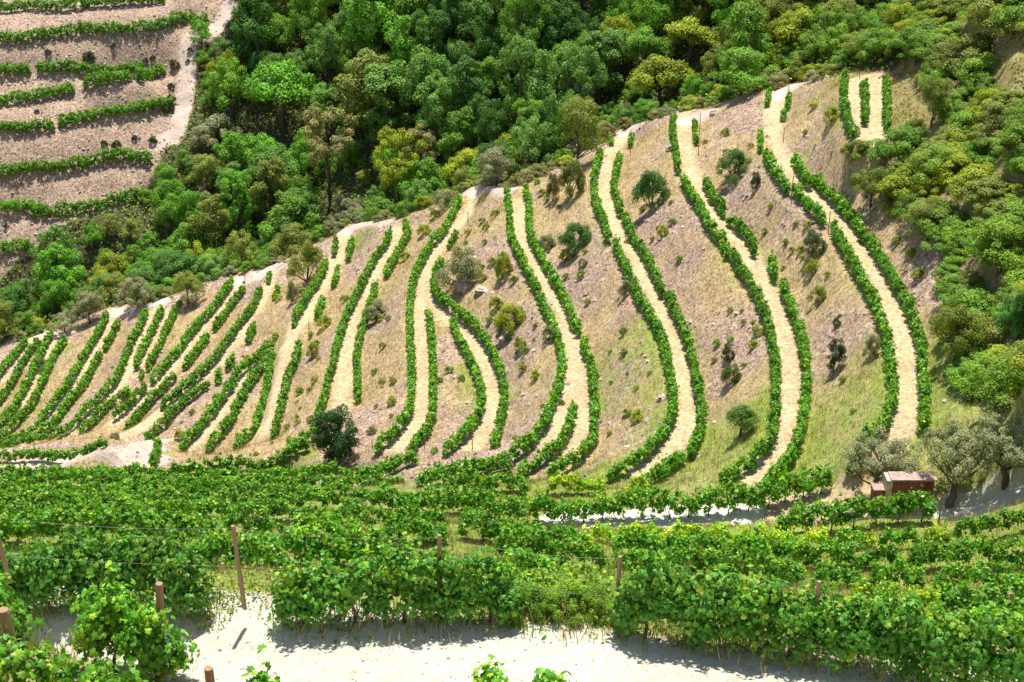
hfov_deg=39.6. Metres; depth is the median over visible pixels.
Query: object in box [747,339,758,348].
broom
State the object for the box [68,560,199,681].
vine row
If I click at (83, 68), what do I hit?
vine row
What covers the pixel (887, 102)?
vine row
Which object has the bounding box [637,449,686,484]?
vine row
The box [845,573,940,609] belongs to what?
vine row
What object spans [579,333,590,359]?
vine row
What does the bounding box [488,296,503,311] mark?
bush
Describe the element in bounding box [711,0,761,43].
broadleaf tree
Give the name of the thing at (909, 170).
shrub
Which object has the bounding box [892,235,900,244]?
broom
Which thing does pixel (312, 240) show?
bush
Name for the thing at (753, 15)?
broadleaf tree
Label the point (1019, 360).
shrub
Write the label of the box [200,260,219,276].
young tree
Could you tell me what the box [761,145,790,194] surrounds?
vine row
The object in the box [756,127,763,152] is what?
vine row
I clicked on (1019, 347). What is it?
shrub
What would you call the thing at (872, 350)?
bush
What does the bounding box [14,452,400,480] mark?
vine row
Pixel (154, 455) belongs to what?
vine row
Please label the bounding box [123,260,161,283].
broadleaf tree
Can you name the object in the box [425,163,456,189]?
broadleaf tree
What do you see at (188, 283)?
broadleaf tree
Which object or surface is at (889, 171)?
shrub
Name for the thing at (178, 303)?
broom
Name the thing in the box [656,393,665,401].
rock
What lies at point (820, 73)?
bush
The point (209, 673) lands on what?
wooden post
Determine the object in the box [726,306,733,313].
broom
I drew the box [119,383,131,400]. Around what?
vine row
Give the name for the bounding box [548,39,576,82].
broadleaf tree
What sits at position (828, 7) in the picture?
broadleaf tree
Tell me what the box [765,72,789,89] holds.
bush
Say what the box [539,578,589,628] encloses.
weed bush
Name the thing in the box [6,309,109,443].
vine row
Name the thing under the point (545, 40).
broadleaf tree
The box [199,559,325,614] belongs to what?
gap weeds
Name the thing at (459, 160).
broadleaf tree
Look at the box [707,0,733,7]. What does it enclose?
broadleaf tree
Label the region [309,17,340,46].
broadleaf tree
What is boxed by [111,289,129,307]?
bush
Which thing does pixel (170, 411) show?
vine row
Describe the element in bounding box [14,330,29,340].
bush
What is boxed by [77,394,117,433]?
vine row
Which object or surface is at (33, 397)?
vine row
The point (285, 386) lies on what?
vine row
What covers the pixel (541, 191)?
broom
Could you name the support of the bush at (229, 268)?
on the ground at (976, 496)
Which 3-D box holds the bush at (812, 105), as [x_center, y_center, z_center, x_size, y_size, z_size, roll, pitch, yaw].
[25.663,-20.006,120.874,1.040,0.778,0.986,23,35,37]
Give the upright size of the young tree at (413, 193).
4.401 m
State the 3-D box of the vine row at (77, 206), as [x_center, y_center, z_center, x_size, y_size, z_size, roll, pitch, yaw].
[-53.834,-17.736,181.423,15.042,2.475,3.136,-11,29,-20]
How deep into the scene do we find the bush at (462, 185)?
153.48 m
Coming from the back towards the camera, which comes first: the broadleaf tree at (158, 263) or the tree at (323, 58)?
the tree at (323, 58)
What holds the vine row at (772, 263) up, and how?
on the ground at (976, 496)
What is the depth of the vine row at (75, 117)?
188.68 m
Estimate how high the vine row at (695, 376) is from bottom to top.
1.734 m
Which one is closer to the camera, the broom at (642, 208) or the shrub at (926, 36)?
the shrub at (926, 36)
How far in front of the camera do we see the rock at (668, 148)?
130.06 m
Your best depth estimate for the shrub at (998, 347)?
78.61 m
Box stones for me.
[0,0,1023,533]
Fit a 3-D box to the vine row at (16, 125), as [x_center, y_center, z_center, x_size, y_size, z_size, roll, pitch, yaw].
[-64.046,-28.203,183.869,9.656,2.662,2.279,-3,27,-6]
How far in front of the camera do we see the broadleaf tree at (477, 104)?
162.62 m
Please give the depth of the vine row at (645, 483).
79.28 m
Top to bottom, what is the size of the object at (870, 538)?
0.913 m
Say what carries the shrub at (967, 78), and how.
on the ground at (976, 496)
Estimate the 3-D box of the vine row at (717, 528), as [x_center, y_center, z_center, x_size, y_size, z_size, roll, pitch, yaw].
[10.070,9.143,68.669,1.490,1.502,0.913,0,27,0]
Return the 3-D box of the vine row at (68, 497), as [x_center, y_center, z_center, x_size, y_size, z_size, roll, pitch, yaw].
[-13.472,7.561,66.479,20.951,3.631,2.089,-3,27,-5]
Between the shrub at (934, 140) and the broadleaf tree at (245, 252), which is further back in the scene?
the broadleaf tree at (245, 252)
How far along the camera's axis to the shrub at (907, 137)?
104.37 m
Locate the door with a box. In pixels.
[922,483,932,498]
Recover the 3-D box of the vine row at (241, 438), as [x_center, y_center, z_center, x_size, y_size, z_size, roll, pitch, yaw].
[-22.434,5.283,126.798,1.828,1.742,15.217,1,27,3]
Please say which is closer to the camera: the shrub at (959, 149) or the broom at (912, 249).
the broom at (912, 249)
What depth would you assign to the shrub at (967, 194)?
92.78 m
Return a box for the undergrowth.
[0,0,964,337]
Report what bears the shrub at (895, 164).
on the ground at (976, 496)
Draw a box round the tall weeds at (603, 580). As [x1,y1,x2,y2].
[479,560,653,608]
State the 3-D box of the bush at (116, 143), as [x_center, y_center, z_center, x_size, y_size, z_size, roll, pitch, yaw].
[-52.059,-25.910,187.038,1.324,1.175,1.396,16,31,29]
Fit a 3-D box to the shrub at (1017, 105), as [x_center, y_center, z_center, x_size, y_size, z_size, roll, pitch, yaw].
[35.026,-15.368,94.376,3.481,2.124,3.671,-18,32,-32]
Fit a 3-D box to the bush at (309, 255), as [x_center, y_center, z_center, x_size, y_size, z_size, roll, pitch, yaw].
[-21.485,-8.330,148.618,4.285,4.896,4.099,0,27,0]
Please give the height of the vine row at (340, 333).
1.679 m
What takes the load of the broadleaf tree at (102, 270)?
on the ground at (976, 496)
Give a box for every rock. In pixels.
[454,280,473,293]
[473,285,487,294]
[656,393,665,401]
[666,145,678,151]
[709,110,716,115]
[732,507,740,513]
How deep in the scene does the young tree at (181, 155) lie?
185.06 m
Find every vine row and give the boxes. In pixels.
[0,0,165,11]
[0,8,196,41]
[0,59,30,74]
[0,82,74,106]
[0,115,55,131]
[0,144,153,175]
[0,197,42,210]
[0,235,33,253]
[0,329,53,426]
[0,333,28,378]
[0,337,40,402]
[0,386,40,439]
[0,431,59,448]
[0,436,107,462]
[0,461,141,476]
[0,465,404,488]
[0,471,370,500]
[0,478,365,510]
[0,484,448,529]
[0,500,231,548]
[0,510,215,620]
[0,572,33,647]
[0,617,153,681]
[3,491,105,527]
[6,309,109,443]
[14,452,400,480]
[29,184,143,216]
[35,348,103,434]
[36,57,144,74]
[36,334,67,391]
[55,305,148,436]
[57,95,174,125]
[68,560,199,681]
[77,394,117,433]
[82,69,132,88]
[101,316,121,351]
[106,483,220,527]
[111,380,147,420]
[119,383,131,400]
[122,370,176,430]
[132,304,165,369]
[134,62,165,81]
[137,367,144,379]
[143,380,210,440]
[144,302,178,372]
[147,436,162,465]
[149,274,234,384]
[159,285,262,409]
[169,434,310,476]
[178,337,274,450]
[181,329,209,369]
[183,519,285,571]
[190,12,209,27]
[194,458,344,480]
[204,347,276,451]
[211,281,245,331]
[213,366,222,385]
[222,492,275,534]
[224,350,235,370]
[232,357,274,450]
[241,644,279,681]
[244,320,256,343]
[245,513,387,568]
[265,270,272,283]
[266,523,526,629]
[270,337,302,439]
[271,284,280,300]
[285,226,392,445]
[290,507,367,543]
[291,254,328,327]
[313,294,325,319]
[330,264,340,288]
[331,234,339,256]
[344,235,354,262]
[352,280,378,403]
[357,451,419,478]
[366,464,833,522]
[372,191,462,452]
[380,511,450,541]
[383,215,411,278]
[406,306,438,453]
[415,186,567,485]
[418,451,513,478]
[429,255,509,448]
[441,313,487,456]
[446,229,459,249]
[448,467,530,496]
[455,499,531,543]
[471,654,508,681]
[493,518,559,561]
[498,533,557,587]
[499,515,580,546]
[516,399,578,476]
[521,180,582,335]
[532,634,576,681]
[546,350,600,478]
[547,469,605,493]
[555,533,610,570]
[578,524,593,545]
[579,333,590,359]
[588,519,614,541]
[589,147,612,243]
[604,276,679,482]
[606,533,1023,681]
[608,134,614,145]
[609,151,623,217]
[611,234,632,281]
[611,520,869,568]
[611,542,656,570]
[615,518,641,538]
[620,211,665,297]
[625,471,650,491]
[627,129,634,147]
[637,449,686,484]
[643,519,663,536]
[652,539,808,583]
[661,518,705,542]
[663,285,708,458]
[668,112,681,173]
[679,171,729,259]
[691,118,698,144]
[701,174,727,217]
[708,517,733,539]
[718,246,782,483]
[725,213,758,256]
[731,520,828,546]
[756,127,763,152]
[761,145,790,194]
[762,277,813,483]
[764,86,772,105]
[765,250,778,283]
[772,484,938,531]
[779,107,787,120]
[784,91,791,109]
[790,150,813,188]
[790,181,827,225]
[810,556,863,586]
[811,172,867,244]
[829,216,900,475]
[833,526,866,546]
[838,63,857,139]
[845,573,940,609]
[858,77,870,125]
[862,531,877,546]
[864,232,932,433]
[865,542,898,568]
[866,551,928,589]
[877,524,921,547]
[881,72,892,130]
[905,530,1023,569]
[910,597,1023,637]
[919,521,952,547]
[930,551,1023,594]
[932,564,1023,615]
[950,507,1023,540]
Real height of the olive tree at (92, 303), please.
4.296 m
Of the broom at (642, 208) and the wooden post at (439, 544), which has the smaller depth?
the wooden post at (439, 544)
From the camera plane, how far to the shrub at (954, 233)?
91.81 m
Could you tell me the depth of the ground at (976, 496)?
111.75 m
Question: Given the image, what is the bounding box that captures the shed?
[870,471,936,503]
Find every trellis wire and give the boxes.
[4,518,810,583]
[15,556,609,596]
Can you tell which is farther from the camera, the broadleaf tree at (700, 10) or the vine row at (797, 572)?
the broadleaf tree at (700, 10)
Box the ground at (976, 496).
[0,0,1023,681]
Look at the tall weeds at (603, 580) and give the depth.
30.97 m
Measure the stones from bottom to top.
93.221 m
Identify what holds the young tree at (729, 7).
on the ground at (976, 496)
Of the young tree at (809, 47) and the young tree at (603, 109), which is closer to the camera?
the young tree at (809, 47)
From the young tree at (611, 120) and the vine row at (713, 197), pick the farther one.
the young tree at (611, 120)
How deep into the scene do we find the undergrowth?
177.85 m
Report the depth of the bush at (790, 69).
136.07 m
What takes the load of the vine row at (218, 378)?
on the ground at (976, 496)
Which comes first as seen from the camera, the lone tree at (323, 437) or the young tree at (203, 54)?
the lone tree at (323, 437)
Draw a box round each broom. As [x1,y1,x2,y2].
[109,432,119,439]
[175,300,183,306]
[188,408,195,413]
[271,331,278,339]
[273,294,282,300]
[295,386,304,394]
[297,287,306,295]
[306,414,314,422]
[310,375,317,381]
[366,425,376,433]
[378,341,386,348]
[378,377,385,384]
[384,314,391,321]
[386,396,395,405]
[389,376,396,383]
[398,251,410,262]
[416,223,431,234]
[429,209,440,219]
[429,447,438,454]
[444,366,453,373]
[457,374,465,381]
[477,273,487,281]
[481,223,489,231]
[484,315,492,323]
[486,257,496,264]
[489,209,500,217]
[504,334,509,341]
[508,275,518,282]
[518,364,527,373]
[520,346,530,354]
[537,188,545,195]
[542,194,550,200]
[577,269,584,277]
[578,258,587,265]
[618,327,626,334]
[622,408,631,416]
[638,204,645,211]
[668,218,675,223]
[674,255,682,262]
[713,338,720,347]
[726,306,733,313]
[726,336,733,344]
[740,318,746,325]
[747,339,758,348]
[751,325,763,335]
[795,245,803,252]
[802,220,812,228]
[838,375,846,382]
[880,204,889,210]
[886,206,897,216]
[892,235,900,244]
[903,247,915,257]
[910,268,924,281]
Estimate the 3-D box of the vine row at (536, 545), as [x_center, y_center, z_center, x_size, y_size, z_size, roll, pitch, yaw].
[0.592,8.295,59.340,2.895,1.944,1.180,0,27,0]
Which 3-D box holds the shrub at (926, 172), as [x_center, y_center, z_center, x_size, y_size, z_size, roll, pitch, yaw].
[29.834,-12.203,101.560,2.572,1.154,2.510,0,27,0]
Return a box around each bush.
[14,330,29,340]
[23,315,46,328]
[25,322,43,336]
[35,357,51,372]
[46,322,59,329]
[48,316,57,323]
[71,304,90,320]
[82,51,96,62]
[111,140,120,147]
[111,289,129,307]
[145,281,159,296]
[146,284,168,300]
[148,136,157,142]
[158,286,172,297]
[162,103,174,113]
[167,83,174,88]
[169,59,180,69]
[174,429,186,441]
[186,113,242,148]
[223,264,240,275]
[236,261,252,273]
[252,253,275,267]
[267,252,281,265]
[285,280,299,302]
[286,240,326,283]
[304,236,317,242]
[306,342,318,356]
[309,224,332,240]
[315,315,331,330]
[323,217,343,232]
[338,217,351,226]
[353,212,369,223]
[363,298,386,320]
[372,209,394,222]
[393,199,417,217]
[413,195,432,208]
[428,188,454,211]
[433,244,484,290]
[457,182,473,190]
[465,174,486,188]
[475,173,501,187]
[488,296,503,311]
[492,170,508,182]
[492,303,525,335]
[493,252,513,278]
[504,179,520,187]
[507,163,524,178]
[509,168,537,184]
[513,335,526,352]
[513,581,550,627]
[527,164,539,176]
[529,369,539,379]
[530,163,549,177]
[539,168,549,176]
[539,233,555,250]
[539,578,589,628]
[541,325,553,340]
[546,161,560,169]
[546,172,559,201]
[553,147,575,164]
[555,155,574,164]
[557,158,586,197]
[557,221,591,253]
[558,249,572,260]
[566,140,585,157]
[577,584,613,624]
[587,136,598,145]
[597,120,618,138]
[614,117,633,127]
[617,280,632,294]
[630,168,670,210]
[630,408,644,422]
[645,107,668,120]
[647,109,661,119]
[656,224,668,237]
[658,104,676,116]
[679,94,702,109]
[691,96,712,108]
[707,84,737,101]
[709,86,737,104]
[714,97,724,102]
[715,148,751,182]
[719,127,729,136]
[720,363,741,384]
[721,343,735,363]
[726,84,748,97]
[750,171,760,188]
[752,75,767,89]
[753,72,769,89]
[761,66,781,74]
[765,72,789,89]
[784,59,807,80]
[798,63,815,80]
[800,228,827,259]
[802,70,822,82]
[803,258,818,272]
[806,285,826,302]
[807,101,817,109]
[812,63,826,75]
[814,68,827,79]
[821,61,844,77]
[822,105,840,123]
[825,337,847,372]
[830,48,858,70]
[832,316,840,328]
[839,139,866,161]
[848,123,861,136]
[862,333,880,358]
[904,117,930,142]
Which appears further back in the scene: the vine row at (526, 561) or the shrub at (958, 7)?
the shrub at (958, 7)
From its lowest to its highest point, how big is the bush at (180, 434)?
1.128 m
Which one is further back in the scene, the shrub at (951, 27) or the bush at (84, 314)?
the bush at (84, 314)
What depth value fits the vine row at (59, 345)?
152.62 m
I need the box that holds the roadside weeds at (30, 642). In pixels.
[0,578,1015,681]
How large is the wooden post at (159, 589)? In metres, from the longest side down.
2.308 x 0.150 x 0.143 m
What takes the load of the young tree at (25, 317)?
on the ground at (976, 496)
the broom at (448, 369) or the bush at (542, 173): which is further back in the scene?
the bush at (542, 173)
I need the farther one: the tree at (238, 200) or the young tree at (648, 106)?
the tree at (238, 200)
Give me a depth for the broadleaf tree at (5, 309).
161.94 m
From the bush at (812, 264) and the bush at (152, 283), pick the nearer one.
the bush at (812, 264)
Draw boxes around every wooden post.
[0,538,12,583]
[0,606,24,681]
[155,581,165,681]
[204,665,214,681]
[231,525,246,609]
[437,534,441,619]
[612,555,621,627]
[807,580,821,662]
[938,493,943,520]
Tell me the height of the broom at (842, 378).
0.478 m
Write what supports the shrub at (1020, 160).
on the ground at (976, 496)
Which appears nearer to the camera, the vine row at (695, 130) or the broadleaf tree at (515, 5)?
the vine row at (695, 130)
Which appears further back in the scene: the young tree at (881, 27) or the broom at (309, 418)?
the young tree at (881, 27)
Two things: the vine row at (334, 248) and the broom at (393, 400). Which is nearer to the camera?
the broom at (393, 400)
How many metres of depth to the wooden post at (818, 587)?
27.13 m
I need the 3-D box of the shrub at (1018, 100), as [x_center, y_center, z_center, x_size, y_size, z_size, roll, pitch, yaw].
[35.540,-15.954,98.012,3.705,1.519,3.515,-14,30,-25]
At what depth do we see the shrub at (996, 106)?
97.94 m
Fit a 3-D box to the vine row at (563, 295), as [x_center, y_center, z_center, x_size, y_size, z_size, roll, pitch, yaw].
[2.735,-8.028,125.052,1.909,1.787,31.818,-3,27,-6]
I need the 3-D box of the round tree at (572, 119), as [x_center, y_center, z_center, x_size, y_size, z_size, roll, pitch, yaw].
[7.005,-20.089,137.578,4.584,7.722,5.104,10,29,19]
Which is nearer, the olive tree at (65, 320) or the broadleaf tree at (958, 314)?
the broadleaf tree at (958, 314)
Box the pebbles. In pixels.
[30,576,901,681]
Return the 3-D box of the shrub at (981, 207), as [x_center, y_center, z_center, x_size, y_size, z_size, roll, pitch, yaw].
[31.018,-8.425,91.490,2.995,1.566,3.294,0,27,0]
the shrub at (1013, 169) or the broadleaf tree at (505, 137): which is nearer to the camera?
the shrub at (1013, 169)
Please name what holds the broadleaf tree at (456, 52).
on the ground at (976, 496)
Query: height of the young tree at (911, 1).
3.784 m
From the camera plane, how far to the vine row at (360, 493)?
88.50 m
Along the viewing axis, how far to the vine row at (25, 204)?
180.12 m
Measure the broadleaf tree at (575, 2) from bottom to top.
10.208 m
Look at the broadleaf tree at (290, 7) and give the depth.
194.23 m
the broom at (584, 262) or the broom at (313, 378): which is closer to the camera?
the broom at (584, 262)
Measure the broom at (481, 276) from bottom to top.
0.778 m
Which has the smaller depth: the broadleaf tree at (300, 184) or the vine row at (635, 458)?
the vine row at (635, 458)
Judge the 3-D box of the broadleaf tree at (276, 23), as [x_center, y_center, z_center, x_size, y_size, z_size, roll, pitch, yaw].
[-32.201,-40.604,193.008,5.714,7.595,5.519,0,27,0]
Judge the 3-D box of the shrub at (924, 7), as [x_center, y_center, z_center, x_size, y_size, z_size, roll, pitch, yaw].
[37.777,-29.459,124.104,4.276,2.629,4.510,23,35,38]
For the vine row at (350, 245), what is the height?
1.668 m
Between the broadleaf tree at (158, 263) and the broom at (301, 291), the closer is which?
the broom at (301, 291)
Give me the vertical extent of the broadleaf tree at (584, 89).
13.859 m
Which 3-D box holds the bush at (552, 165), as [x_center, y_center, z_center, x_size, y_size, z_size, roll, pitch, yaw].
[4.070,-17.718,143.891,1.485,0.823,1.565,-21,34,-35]
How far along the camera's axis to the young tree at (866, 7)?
142.29 m
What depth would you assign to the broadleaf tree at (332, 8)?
199.83 m
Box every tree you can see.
[0,281,33,321]
[0,299,23,336]
[11,311,33,330]
[15,278,37,295]
[18,293,41,316]
[23,309,42,324]
[25,298,49,315]
[28,223,84,290]
[30,241,86,305]
[34,278,70,316]
[42,302,64,314]
[48,309,78,332]
[58,242,75,259]
[61,301,79,319]
[65,283,106,305]
[67,266,87,277]
[68,280,91,297]
[68,290,105,323]
[76,220,104,246]
[86,266,124,289]
[90,251,128,273]
[91,272,116,303]
[94,248,110,264]
[94,271,133,304]
[96,214,124,237]
[117,276,156,306]
[120,218,141,238]
[122,244,144,263]
[123,260,154,292]
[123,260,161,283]
[135,246,158,264]
[136,230,162,248]
[139,189,155,204]
[149,245,185,268]
[149,250,203,281]
[150,178,184,219]
[151,247,176,286]
[153,162,182,186]
[153,198,187,235]
[157,237,173,249]
[159,277,175,287]
[166,222,210,254]
[168,270,207,303]
[174,190,203,224]
[175,149,193,166]
[179,240,215,274]
[182,154,201,175]
[184,153,222,192]
[186,190,237,246]
[188,19,215,46]
[191,47,213,64]
[191,252,231,281]
[192,242,219,254]
[197,56,258,117]
[197,63,209,75]
[199,71,212,88]
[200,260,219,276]
[201,87,221,105]
[205,48,243,91]
[208,37,237,55]
[211,131,255,190]
[215,161,254,222]
[215,245,237,267]
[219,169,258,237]
[220,220,240,234]
[220,229,262,271]
[229,0,280,76]
[229,256,247,263]
[232,44,248,59]
[233,33,250,46]
[237,132,278,179]
[241,58,317,132]
[241,221,256,235]
[242,238,269,250]
[245,0,288,38]
[245,142,299,203]
[246,15,276,52]
[249,156,291,226]
[252,204,264,219]
[252,240,284,261]
[253,50,284,78]
[257,190,319,259]
[258,13,293,57]
[264,0,283,8]
[266,222,310,263]
[272,0,296,28]
[274,174,319,215]
[275,32,293,48]
[281,0,332,44]
[281,48,314,73]
[283,185,325,236]
[287,0,336,32]
[287,136,308,178]
[288,127,333,180]
[300,105,357,204]
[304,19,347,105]
[304,37,335,79]
[308,403,360,462]
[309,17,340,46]
[309,83,348,138]
[310,81,349,141]
[325,3,339,13]
[326,192,364,220]
[327,0,343,27]
[328,134,365,174]
[329,10,371,75]
[332,47,399,136]
[339,0,411,60]
[339,40,368,106]
[350,107,367,131]
[354,194,396,221]
[355,169,373,186]
[360,53,406,80]
[361,185,388,207]
[362,59,415,146]
[371,147,403,184]
[372,7,409,35]
[372,125,427,202]
[378,157,413,211]
[381,11,441,91]
[382,67,419,117]
[386,0,437,60]
[395,157,440,198]
[399,138,415,153]
[401,44,455,102]
[401,123,439,171]
[401,178,436,210]
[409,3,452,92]
[412,74,456,159]
[413,101,448,129]
[415,0,446,42]
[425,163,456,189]
[430,0,471,66]
[435,106,480,166]
[438,0,475,42]
[441,147,481,179]
[442,54,495,113]
[444,38,477,70]
[451,165,472,190]
[452,157,507,190]
[455,0,493,64]
[458,72,486,99]
[462,93,510,144]
[472,55,510,100]
[473,20,502,60]
[474,140,518,183]
[475,107,508,146]
[476,145,516,185]
[482,0,504,24]
[488,20,524,73]
[489,0,504,17]
[494,132,537,165]
[496,30,543,164]
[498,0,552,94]
[501,5,538,91]
[501,123,516,134]
[505,0,560,90]
[505,112,564,168]
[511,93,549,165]
[521,46,578,157]
[524,0,556,67]
[524,56,567,134]
[525,95,569,160]
[541,0,576,47]
[547,44,608,113]
[548,0,590,46]
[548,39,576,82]
[549,93,588,147]
[553,58,592,111]
[559,0,614,22]
[560,96,607,160]
[568,12,607,45]
[570,28,602,57]
[574,29,623,104]
[596,0,615,8]
[598,12,635,62]
[598,101,616,114]
[599,115,616,125]
[602,0,642,28]
[609,27,644,76]
[609,102,641,128]
[610,107,637,126]
[621,77,656,100]
[623,24,674,63]
[625,54,696,108]
[632,11,648,25]
[633,0,693,37]
[633,98,658,120]
[634,22,644,29]
[662,99,681,113]
[663,14,720,65]
[667,35,683,56]
[678,0,718,24]
[678,73,706,100]
[695,81,715,100]
[700,51,726,82]
[706,46,781,96]
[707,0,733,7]
[709,0,786,60]
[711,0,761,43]
[714,0,775,85]
[715,0,739,24]
[724,403,759,437]
[757,40,804,70]
[766,0,809,19]
[766,6,817,44]
[770,40,809,67]
[782,0,818,28]
[789,34,832,63]
[794,4,828,39]
[801,40,836,58]
[806,3,857,54]
[813,23,859,57]
[814,0,860,25]
[815,0,856,12]
[834,3,869,33]
[837,31,878,60]
[839,424,924,498]
[845,28,893,62]
[845,35,862,56]
[849,20,872,35]
[850,166,900,208]
[855,3,870,10]
[859,4,886,34]
[862,0,913,30]
[862,22,892,54]
[863,0,886,8]
[871,31,901,59]
[879,0,926,35]
[881,25,919,62]
[892,18,918,53]
[894,0,919,6]
[896,144,958,183]
[901,11,925,25]
[902,197,946,241]
[907,31,926,66]
[911,417,999,507]
[919,75,954,126]
[927,293,987,361]
[952,349,1023,418]
[959,218,1023,277]
[974,412,1023,489]
[993,291,1023,340]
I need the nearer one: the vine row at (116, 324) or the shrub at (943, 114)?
the shrub at (943, 114)
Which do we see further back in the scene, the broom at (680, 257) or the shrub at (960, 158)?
the broom at (680, 257)
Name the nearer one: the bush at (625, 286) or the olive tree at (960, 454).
the olive tree at (960, 454)
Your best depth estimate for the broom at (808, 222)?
105.34 m
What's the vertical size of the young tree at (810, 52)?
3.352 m
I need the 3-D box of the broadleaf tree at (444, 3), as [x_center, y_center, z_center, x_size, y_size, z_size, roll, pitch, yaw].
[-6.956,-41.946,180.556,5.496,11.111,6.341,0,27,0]
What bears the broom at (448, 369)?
on the ground at (976, 496)
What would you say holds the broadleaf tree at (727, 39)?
on the ground at (976, 496)
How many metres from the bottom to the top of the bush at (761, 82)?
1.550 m
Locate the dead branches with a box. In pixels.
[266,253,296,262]
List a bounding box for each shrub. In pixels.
[850,137,892,161]
[871,121,928,161]
[873,166,930,200]
[873,170,898,188]
[885,178,909,197]
[887,155,910,179]
[891,191,930,221]
[893,18,939,50]
[895,159,928,179]
[896,1,945,22]
[903,28,936,59]
[904,197,927,223]
[910,31,954,58]
[911,169,932,177]
[913,33,956,57]
[914,64,937,82]
[914,177,948,200]
[915,204,969,239]
[916,0,952,15]
[916,5,957,27]
[916,141,927,151]
[917,53,941,80]
[917,69,956,92]
[917,140,956,162]
[918,225,958,251]
[921,198,961,220]
[922,133,953,151]
[924,42,973,67]
[925,0,965,12]
[926,141,968,170]
[929,66,968,79]
[931,316,953,339]
[932,158,962,179]
[932,261,962,284]
[932,272,974,294]
[933,20,962,38]
[934,121,961,135]
[935,30,994,76]
[936,330,976,344]
[937,100,964,120]
[937,122,974,140]
[937,152,978,185]
[937,284,992,320]
[940,220,981,246]
[941,242,969,263]
[941,288,995,316]
[942,344,986,376]
[943,128,974,150]
[944,138,975,153]
[944,162,999,200]
[944,358,991,397]
[945,0,972,13]
[945,80,977,104]
[945,86,974,104]
[945,185,960,195]
[945,310,1009,355]
[946,55,988,83]
[947,109,985,139]
[948,270,983,287]
[952,52,1000,89]
[956,0,985,21]
[958,152,994,169]
[959,175,998,203]
[959,357,982,386]
[960,229,1013,267]
[961,103,971,110]
[962,107,980,125]
[963,135,1000,163]
[966,0,1009,26]
[966,86,1006,119]
[967,77,995,91]
[967,343,990,360]
[968,120,1005,147]
[968,283,993,306]
[969,177,1011,206]
[971,196,1000,225]
[973,83,1002,108]
[975,0,1004,6]
[975,2,1022,37]
[979,96,1017,130]
[979,344,1011,379]
[982,201,1000,218]
[983,199,1023,225]
[984,200,1023,237]
[984,286,1022,307]
[988,133,1022,154]
[988,302,1023,332]
[989,0,1023,36]
[991,89,1023,105]
[993,181,1023,197]
[996,190,1023,202]
[999,126,1021,146]
[999,148,1023,172]
[1000,96,1023,114]
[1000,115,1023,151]
[1001,100,1023,119]
[1001,276,1016,292]
[1002,340,1023,372]
[1002,369,1021,397]
[1004,268,1023,292]
[1004,342,1018,350]
[1006,153,1023,174]
[1006,243,1023,265]
[1007,100,1023,118]
[1009,151,1023,169]
[1009,351,1023,371]
[1013,280,1023,292]
[1015,18,1023,30]
[1018,7,1023,21]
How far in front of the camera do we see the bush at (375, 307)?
130.72 m
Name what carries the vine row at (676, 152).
on the ground at (976, 496)
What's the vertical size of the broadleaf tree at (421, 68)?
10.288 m
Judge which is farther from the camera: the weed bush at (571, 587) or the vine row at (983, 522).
the vine row at (983, 522)
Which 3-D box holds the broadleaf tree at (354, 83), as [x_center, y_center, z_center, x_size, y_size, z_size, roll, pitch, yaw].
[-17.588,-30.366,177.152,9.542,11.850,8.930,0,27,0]
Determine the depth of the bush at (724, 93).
140.13 m
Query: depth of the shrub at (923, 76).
113.41 m
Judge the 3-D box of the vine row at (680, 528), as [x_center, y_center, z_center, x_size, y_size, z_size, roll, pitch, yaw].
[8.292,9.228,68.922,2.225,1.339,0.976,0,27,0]
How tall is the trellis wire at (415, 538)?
0.457 m
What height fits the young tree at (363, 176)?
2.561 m
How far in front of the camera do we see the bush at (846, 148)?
107.01 m
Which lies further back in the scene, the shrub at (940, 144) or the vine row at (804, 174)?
the vine row at (804, 174)
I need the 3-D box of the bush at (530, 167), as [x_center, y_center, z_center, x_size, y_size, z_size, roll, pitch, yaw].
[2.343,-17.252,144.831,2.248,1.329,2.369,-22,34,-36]
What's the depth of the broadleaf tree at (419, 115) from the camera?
170.34 m
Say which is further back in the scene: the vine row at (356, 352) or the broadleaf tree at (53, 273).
the broadleaf tree at (53, 273)
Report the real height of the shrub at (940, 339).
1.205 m
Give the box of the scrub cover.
[812,13,1023,410]
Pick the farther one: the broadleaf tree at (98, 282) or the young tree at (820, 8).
the broadleaf tree at (98, 282)
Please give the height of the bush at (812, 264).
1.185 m
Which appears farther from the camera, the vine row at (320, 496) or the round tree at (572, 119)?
the round tree at (572, 119)
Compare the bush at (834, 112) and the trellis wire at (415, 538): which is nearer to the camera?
the trellis wire at (415, 538)
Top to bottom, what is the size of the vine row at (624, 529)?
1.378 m
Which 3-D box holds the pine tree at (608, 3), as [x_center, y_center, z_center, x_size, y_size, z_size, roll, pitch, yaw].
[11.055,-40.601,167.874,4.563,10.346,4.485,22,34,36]
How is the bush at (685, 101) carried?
on the ground at (976, 496)
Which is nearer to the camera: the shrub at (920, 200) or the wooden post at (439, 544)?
the wooden post at (439, 544)
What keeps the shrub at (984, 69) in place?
on the ground at (976, 496)
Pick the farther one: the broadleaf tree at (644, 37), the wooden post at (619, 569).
the broadleaf tree at (644, 37)
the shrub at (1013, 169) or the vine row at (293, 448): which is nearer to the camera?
the shrub at (1013, 169)
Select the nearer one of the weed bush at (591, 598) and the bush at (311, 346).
the weed bush at (591, 598)

